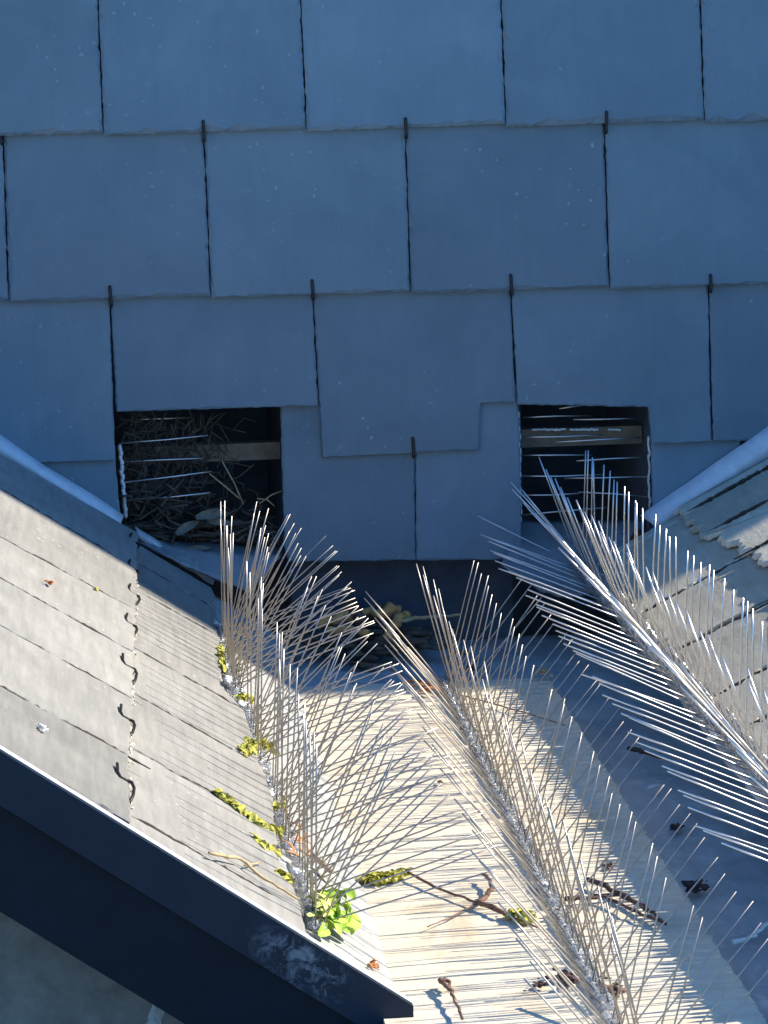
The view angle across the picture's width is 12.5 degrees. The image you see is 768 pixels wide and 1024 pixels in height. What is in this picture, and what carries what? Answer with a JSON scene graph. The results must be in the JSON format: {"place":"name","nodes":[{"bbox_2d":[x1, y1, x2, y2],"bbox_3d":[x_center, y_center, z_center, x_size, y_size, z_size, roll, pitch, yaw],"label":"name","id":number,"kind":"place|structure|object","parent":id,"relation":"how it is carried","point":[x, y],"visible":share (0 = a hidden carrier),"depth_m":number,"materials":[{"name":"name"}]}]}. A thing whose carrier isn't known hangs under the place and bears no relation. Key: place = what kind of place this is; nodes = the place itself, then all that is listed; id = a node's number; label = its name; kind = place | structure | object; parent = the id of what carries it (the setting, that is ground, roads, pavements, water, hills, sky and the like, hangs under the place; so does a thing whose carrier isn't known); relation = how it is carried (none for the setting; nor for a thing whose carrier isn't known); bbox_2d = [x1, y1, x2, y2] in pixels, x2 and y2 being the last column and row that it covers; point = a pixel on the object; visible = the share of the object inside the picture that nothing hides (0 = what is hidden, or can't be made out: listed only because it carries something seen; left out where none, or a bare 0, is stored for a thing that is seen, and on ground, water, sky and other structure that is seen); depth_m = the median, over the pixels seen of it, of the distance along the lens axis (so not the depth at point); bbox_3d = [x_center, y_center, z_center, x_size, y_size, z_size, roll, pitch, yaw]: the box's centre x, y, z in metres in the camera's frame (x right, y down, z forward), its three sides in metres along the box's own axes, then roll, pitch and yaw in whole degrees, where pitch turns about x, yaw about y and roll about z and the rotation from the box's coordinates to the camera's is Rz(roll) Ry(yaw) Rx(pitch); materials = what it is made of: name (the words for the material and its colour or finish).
{"place":"outdoors","nodes":[
{"label":"outdoors","id":0,"kind":"place"},
{"bbox_2d":[0,0,767,644],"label":"slate wall","id":1,"kind":"structure","parent":0,"point":[380,272],"depth_m":5.13,"materials":[{"name":"stone"}]},
{"bbox_2d":[118,417,211,518],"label":"spike strip","id":2,"kind":"object","parent":1,"relation":"attached to","point":[122,479],"visible":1,"depth_m":5.18,"materials":[{"name":"metal"}]},
{"bbox_2d":[114,410,281,549],"bbox_3d":[-0.285,-0.054,5.242,0.271,0.222,0.156,-2,11,-5],"label":"bird nest","id":3,"kind":"object","parent":1,"relation":"in","point":[155,524],"visible":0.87,"depth_m":5.21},
{"bbox_2d":[175,509,232,550],"bbox_3d":[-0.266,0.027,5.189,0.087,0.064,0.016,-2,11,-5],"label":"dry leaf","id":4,"kind":"object","parent":3,"relation":"on","point":[210,516],"visible":0.98,"depth_m":5.19,"materials":[{"name":"grey plant"}]},
{"bbox_2d":[210,461,281,505],"bbox_3d":[-0.205,-0.042,5.201,0.108,0.072,0.002,-2,11,-5],"label":"nest straw","id":5,"kind":"object","parent":3,"relation":"in","point":[238,491],"visible":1,"depth_m":5.20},
{"bbox_2d":[287,631,767,1023],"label":"lead gutter","id":6,"kind":"object","parent":1,"relation":"attached to","point":[745,877],"visible":0.16,"depth_m":4.53,"materials":[{"name":"grey metal"}]},
{"bbox_2d":[283,617,468,669],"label":"leaf litter","id":7,"kind":"object","parent":6,"relation":"on","point":[421,639],"visible":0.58,"depth_m":5.17,"materials":[{"name":"plant"}]},
{"bbox_2d":[326,625,370,637],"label":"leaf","id":8,"kind":"object","parent":7,"relation":"on","point":[362,632],"visible":0.66,"depth_m":5.14,"materials":[{"name":"plant"}]},
{"bbox_2d":[341,598,366,625],"bbox_3d":[-0.051,0.146,5.255,0.034,0.032,0.174,-4,11,-16],"label":"bark curl","id":9,"kind":"object","parent":7,"relation":"on","point":[359,614],"visible":0.55,"depth_m":5.20,"materials":[{"name":"plant"}]},
{"bbox_2d":[315,601,400,629],"bbox_3d":[-0.041,0.154,5.217,0.160,0.027,0.027,-9,13,-35],"label":"leaf","id":10,"kind":"object","parent":7,"relation":"on","point":[389,608],"visible":0.7,"depth_m":5.23,"materials":[{"name":"brown plant"}]},
{"bbox_2d":[384,611,411,640],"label":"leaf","id":11,"kind":"object","parent":7,"relation":"on","point":[397,619],"visible":0.81,"depth_m":5.18,"materials":[{"name":"plant"}]},
{"bbox_2d":[402,614,459,622],"bbox_3d":[0.064,0.157,5.213,0.104,0.008,0.014,-5,11,-22],"label":"straw","id":12,"kind":"object","parent":7,"relation":"on","point":[410,619],"visible":0.89,"depth_m":5.21,"materials":[{"name":"beige plant"}]},
{"bbox_2d":[464,664,477,671],"bbox_3d":[0.123,0.220,4.978,0.022,0.010,0.036,-2,11,-5],"label":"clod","id":13,"kind":"object","parent":6,"relation":"on","point":[472,668],"visible":0.48,"depth_m":4.97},
{"bbox_2d":[300,677,766,1023],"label":"gutter board","id":14,"kind":"object","parent":6,"relation":"on","point":[479,957],"visible":0.65,"depth_m":3.95,"materials":[{"name":"beige wood"}]},
{"bbox_2d":[356,867,414,886],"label":"moss clump","id":15,"kind":"object","parent":14,"relation":"on","point":[373,876],"visible":0.74,"depth_m":3.96,"materials":[{"name":"plant"}]},
{"bbox_2d":[344,661,430,685],"bbox_3d":[0.013,0.226,4.935,0.018,0.005,0.211,-9,13,-36],"label":"twig","id":16,"kind":"object","parent":14,"relation":"on","point":[384,667],"visible":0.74,"depth_m":4.97,"materials":[{"name":"brown wood"}]},
{"bbox_2d":[404,679,439,692],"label":"orange leaf","id":17,"kind":"object","parent":14,"relation":"on","point":[426,689],"visible":0.72,"depth_m":4.86,"materials":[{"name":"orange plant"}]},
{"bbox_2d":[437,977,463,1019],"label":"twig","id":18,"kind":"object","parent":14,"relation":"on","point":[444,981],"visible":1,"depth_m":3.55,"materials":[{"name":"brown wood"}]},
{"bbox_2d":[364,560,552,742],"bbox_3d":[0.102,0.178,4.726,0.242,0.187,0.355,-2,11,-5],"label":"spike strip","id":19,"kind":"object","parent":14,"relation":"on","point":[454,699],"visible":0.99,"depth_m":4.71,"materials":[{"name":"silver metal"}]},
{"bbox_2d":[407,871,537,927],"bbox_3d":[0.095,0.426,3.867,0.119,0.008,0.233,-2,11,-5],"label":"twig","id":20,"kind":"object","parent":14,"relation":"on","point":[480,902],"visible":0.95,"depth_m":3.86,"materials":[{"name":"brown wood"}]},
{"bbox_2d":[418,686,564,725],"bbox_3d":[0.148,0.262,4.757,0.014,0.004,0.310,-9,13,-37],"label":"twig","id":21,"kind":"object","parent":14,"relation":"on","point":[507,708],"visible":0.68,"depth_m":4.73,"materials":[{"name":"brown wood"}]},
{"bbox_2d":[385,613,599,815],"bbox_3d":[0.134,0.244,4.368,0.247,0.188,0.345,-2,11,-5],"label":"spike strip","id":22,"kind":"object","parent":14,"relation":"on","point":[487,768],"visible":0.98,"depth_m":4.36,"materials":[{"name":"silver metal"}]},
{"bbox_2d":[503,907,536,923],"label":"moss clump","id":23,"kind":"object","parent":14,"relation":"on","point":[512,912],"visible":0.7,"depth_m":3.80,"materials":[{"name":"green plant"}]},
{"bbox_2d":[417,679,643,907],"bbox_3d":[0.168,0.311,4.006,0.241,0.188,0.365,-2,11,-5],"label":"spike strip","id":24,"kind":"object","parent":14,"relation":"on","point":[535,863],"visible":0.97,"depth_m":3.99,"materials":[{"name":"silver metal"}]},
{"bbox_2d":[532,977,547,987],"bbox_3d":[0.159,0.481,3.575,0.018,0.008,0.024,-2,11,-5],"label":"clod","id":25,"kind":"object","parent":14,"relation":"on","point":[539,984],"visible":1,"depth_m":3.57,"materials":[{"name":"brown soil"}]},
{"bbox_2d":[534,667,552,676],"bbox_3d":[0.223,0.224,4.922,0.035,0.012,0.031,8,14,41],"label":"clod","id":26,"kind":"object","parent":14,"relation":"on","point":[542,671],"visible":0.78,"depth_m":4.92,"materials":[{"name":"soil"}]},
{"bbox_2d":[544,967,579,986],"bbox_3d":[0.184,0.478,3.586,0.034,0.013,0.045,-4,11,-16],"label":"clod","id":27,"kind":"object","parent":14,"relation":"on","point":[571,978],"visible":0.63,"depth_m":3.59,"materials":[{"name":"brown soil"}]},
{"bbox_2d":[554,975,587,1017],"bbox_3d":[0.186,0.482,3.487,0.004,0.022,0.078,-5,11,-19],"label":"loose wire","id":28,"kind":"object","parent":14,"relation":"on","point":[572,1000],"visible":0.59,"depth_m":3.48,"materials":[{"name":"metal"}]},
{"bbox_2d":[454,751,717,1012],"bbox_3d":[0.203,0.377,3.644,0.244,0.187,0.345,-2,11,-5],"label":"spike strip","id":29,"kind":"object","parent":14,"relation":"on","point":[580,953],"visible":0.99,"depth_m":3.63,"materials":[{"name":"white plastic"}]},
{"bbox_2d":[602,861,612,869],"bbox_3d":[0.255,0.402,3.993,0.015,0.008,0.027,-2,11,-5],"label":"clod","id":30,"kind":"object","parent":14,"relation":"on","point":[609,865],"visible":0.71,"depth_m":3.99,"materials":[{"name":"brown soil"}]},
{"bbox_2d":[604,977,625,994],"bbox_3d":[0.234,0.482,3.552,0.027,0.014,0.035,-2,11,-5],"label":"clod","id":31,"kind":"object","parent":14,"relation":"on","point":[615,987],"visible":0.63,"depth_m":3.55,"materials":[{"name":"brown soil"}]},
{"bbox_2d":[565,877,666,925],"bbox_3d":[0.244,0.429,3.834,0.067,0.008,0.185,-6,11,-23],"label":"stick","id":32,"kind":"object","parent":14,"relation":"on","point":[609,889],"visible":0.68,"depth_m":3.85,"materials":[{"name":"brown wood"}]},
{"bbox_2d":[498,843,767,1023],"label":"spike strip","id":33,"kind":"object","parent":14,"relation":"on","point":[610,1016],"visible":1,"depth_m":3.34,"materials":[{"name":"silver metal"}]},
{"bbox_2d":[627,746,661,758],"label":"twig","id":34,"kind":"object","parent":6,"relation":"on","point":[636,749],"visible":0.77,"depth_m":4.57,"materials":[{"name":"brown wood"}]},
{"bbox_2d":[647,784,664,788],"bbox_3d":[0.342,0.345,4.405,0.030,0.005,0.008,-10,14,-39],"label":"white flake","id":35,"kind":"object","parent":6,"relation":"on","point":[652,786],"visible":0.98,"depth_m":4.40,"materials":[{"name":"white paint"}]},
{"bbox_2d":[669,823,684,830],"bbox_3d":[0.353,0.380,4.232,0.020,0.009,0.024,-2,11,-5],"label":"clod","id":36,"kind":"object","parent":6,"relation":"on","point":[673,827],"visible":0.91,"depth_m":4.22,"materials":[{"name":"black soil"}]},
{"bbox_2d":[681,878,709,893],"bbox_3d":[0.355,0.422,3.974,0.032,0.019,0.044,-2,11,-5],"label":"clod","id":37,"kind":"object","parent":6,"relation":"on","point":[696,889],"visible":0.86,"depth_m":3.97,"materials":[{"name":"brown soil"}]},
{"bbox_2d":[732,921,767,944],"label":"twig","id":38,"kind":"object","parent":6,"relation":"on","point":[743,939],"visible":0.88,"depth_m":3.79,"materials":[{"name":"wood"}]},
{"bbox_2d":[518,411,605,521],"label":"spike strip","id":39,"kind":"object","parent":1,"relation":"attached to","point":[520,450],"visible":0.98,"depth_m":5.24,"materials":[{"name":"metal"}]},
{"bbox_2d":[556,405,651,507],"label":"spike strip","id":40,"kind":"object","parent":1,"relation":"attached to","point":[648,456],"visible":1,"depth_m":5.25,"materials":[{"name":"metal"}]},
{"bbox_2d":[502,427,767,811],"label":"slate roof","id":41,"kind":"structure","parent":1,"relation":"attached to","point":[715,515],"depth_m":4.97,"materials":[{"name":"grey stone"}]},
{"bbox_2d":[478,450,617,616],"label":"spike strip","id":42,"kind":"object","parent":41,"relation":"on","point":[593,568],"visible":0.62,"depth_m":5.07,"materials":[{"name":"silver metal"}]},
{"bbox_2d":[508,486,666,671],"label":"spike strip","id":43,"kind":"object","parent":41,"relation":"on","point":[642,647],"visible":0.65,"depth_m":4.70,"materials":[{"name":"silver metal"}]},
{"bbox_2d":[552,536,724,740],"bbox_3d":[0.315,0.152,4.356,0.179,0.189,0.375,-2,11,-5],"label":"spike strip","id":44,"kind":"object","parent":41,"relation":"on","point":[672,678],"visible":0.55,"depth_m":4.36,"materials":[{"name":"silver metal"}]},
{"bbox_2d":[599,589,767,801],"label":"spike strip","id":45,"kind":"object","parent":41,"relation":"on","point":[731,719],"visible":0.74,"depth_m":4.02,"materials":[{"name":"silver metal"}]},
{"bbox_2d":[662,668,767,861],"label":"spike strip","id":46,"kind":"object","parent":41,"relation":"on","point":[762,773],"visible":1,"depth_m":3.68,"materials":[{"name":"silver metal"}]},
{"label":"ground","id":47,"kind":"structure","parent":0,"visible":0},
{"bbox_2d":[0,912,183,1023],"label":"house wall","id":48,"kind":"structure","parent":47,"relation":"on","point":[43,981],"depth_m":3.56,"materials":[{"name":"grey paint"}]},
{"bbox_2d":[0,435,413,1023],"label":"slate roof","id":49,"kind":"structure","parent":48,"relation":"on","point":[119,819],"depth_m":3.70,"materials":[{"name":"stone"}]},
{"bbox_2d":[38,724,47,731],"bbox_3d":[-0.351,0.221,3.603,0.009,0.008,0.022,-5,11,-22],"label":"bird dropping","id":50,"kind":"object","parent":49,"relation":"on","point":[43,727],"visible":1,"depth_m":3.60,"materials":[{"name":"white"}]},
{"bbox_2d":[44,579,53,584],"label":"clod","id":51,"kind":"object","parent":49,"relation":"on","point":[49,582],"visible":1,"depth_m":4.35,"materials":[{"name":"orange soil"}]},
{"bbox_2d":[215,643,226,671],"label":"moss clump","id":52,"kind":"object","parent":49,"relation":"on","point":[221,655],"visible":1,"depth_m":4.67,"materials":[{"name":"yellow plant"}]},
{"bbox_2d":[234,692,253,703],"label":"moss clump","id":53,"kind":"object","parent":49,"relation":"on","point":[239,696],"visible":0.68,"depth_m":4.50,"materials":[{"name":"yellow plant"}]},
{"bbox_2d":[211,787,284,836],"bbox_3d":[-0.148,0.334,3.866,0.083,0.057,0.044,-2,11,-5],"label":"moss clump","id":54,"kind":"object","parent":49,"relation":"on","point":[227,798],"visible":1,"depth_m":3.86,"materials":[{"name":"yellow plant"}]},
{"bbox_2d":[208,851,297,898],"bbox_3d":[-0.151,0.368,3.616,0.101,0.067,0.075,-8,12,-31],"label":"twig","id":55,"kind":"object","parent":49,"relation":"on","point":[247,864],"visible":1,"depth_m":3.60,"materials":[{"name":"wood"}]},
{"bbox_2d":[237,736,280,756],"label":"moss clump","id":56,"kind":"object","parent":49,"relation":"on","point":[249,746],"visible":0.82,"depth_m":4.21,"materials":[{"name":"plant"}]},
{"bbox_2d":[249,832,280,857],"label":"moss clump","id":57,"kind":"object","parent":49,"relation":"on","point":[263,843],"visible":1,"depth_m":3.77,"materials":[{"name":"yellow plant"}]},
{"bbox_2d":[272,799,284,810],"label":"moss clump","id":58,"kind":"object","parent":49,"relation":"on","point":[276,805],"visible":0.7,"depth_m":3.99,"materials":[{"name":"yellow plant"}]},
{"bbox_2d":[275,868,293,884],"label":"moss clump","id":59,"kind":"object","parent":49,"relation":"on","point":[286,876],"visible":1,"depth_m":3.69,"materials":[{"name":"yellow plant"}]},
{"bbox_2d":[217,501,374,697],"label":"spike strip","id":60,"kind":"object","parent":49,"relation":"on","point":[233,680],"visible":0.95,"depth_m":4.66,"materials":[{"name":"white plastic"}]},
{"bbox_2d":[284,822,310,856],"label":"rusty leaf","id":61,"kind":"object","parent":49,"relation":"on","point":[292,847],"visible":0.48,"depth_m":3.83,"materials":[{"name":"orange plant"}]},
{"bbox_2d":[305,892,332,920],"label":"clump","id":62,"kind":"object","parent":49,"relation":"on","point":[321,903],"visible":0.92,"depth_m":3.61,"materials":[{"name":"green plant"}]},
{"bbox_2d":[308,847,339,879],"bbox_3d":[-0.070,0.386,3.867,0.013,0.030,0.063,-9,13,-36],"label":"feather","id":63,"kind":"object","parent":49,"relation":"on","point":[324,864],"visible":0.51,"depth_m":3.86,"materials":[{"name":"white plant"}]},
{"bbox_2d":[237,561,412,774],"bbox_3d":[-0.075,0.181,4.316,0.206,0.210,0.327,-2,11,-5],"label":"spike strip","id":64,"kind":"object","parent":49,"relation":"on","point":[254,719],"visible":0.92,"depth_m":4.31,"materials":[{"name":"silver metal"}]},
{"bbox_2d":[311,887,361,936],"bbox_3d":[-0.051,0.418,3.670,0.054,0.043,0.205,-2,11,-2],"label":"green leaf","id":65,"kind":"object","parent":49,"relation":"on","point":[351,924],"visible":0.73,"depth_m":3.64,"materials":[{"name":"green plant"}]},
{"bbox_2d":[265,622,456,856],"bbox_3d":[-0.029,0.245,3.986,0.207,0.212,0.310,-2,11,-5],"label":"spike strip","id":66,"kind":"object","parent":49,"relation":"on","point":[282,816],"visible":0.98,"depth_m":3.97,"materials":[{"name":"silver metal"}]},
{"bbox_2d":[368,959,379,969],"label":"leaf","id":67,"kind":"object","parent":49,"relation":"on","point":[372,964],"visible":1,"depth_m":3.60,"materials":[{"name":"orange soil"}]},
{"bbox_2d":[290,694,496,938],"bbox_3d":[0.008,0.309,3.692,0.207,0.205,0.262,-2,11,-6],"label":"spike strip","id":68,"kind":"object","parent":49,"relation":"on","point":[306,879],"visible":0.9,"depth_m":3.68,"materials":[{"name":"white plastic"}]}
]}

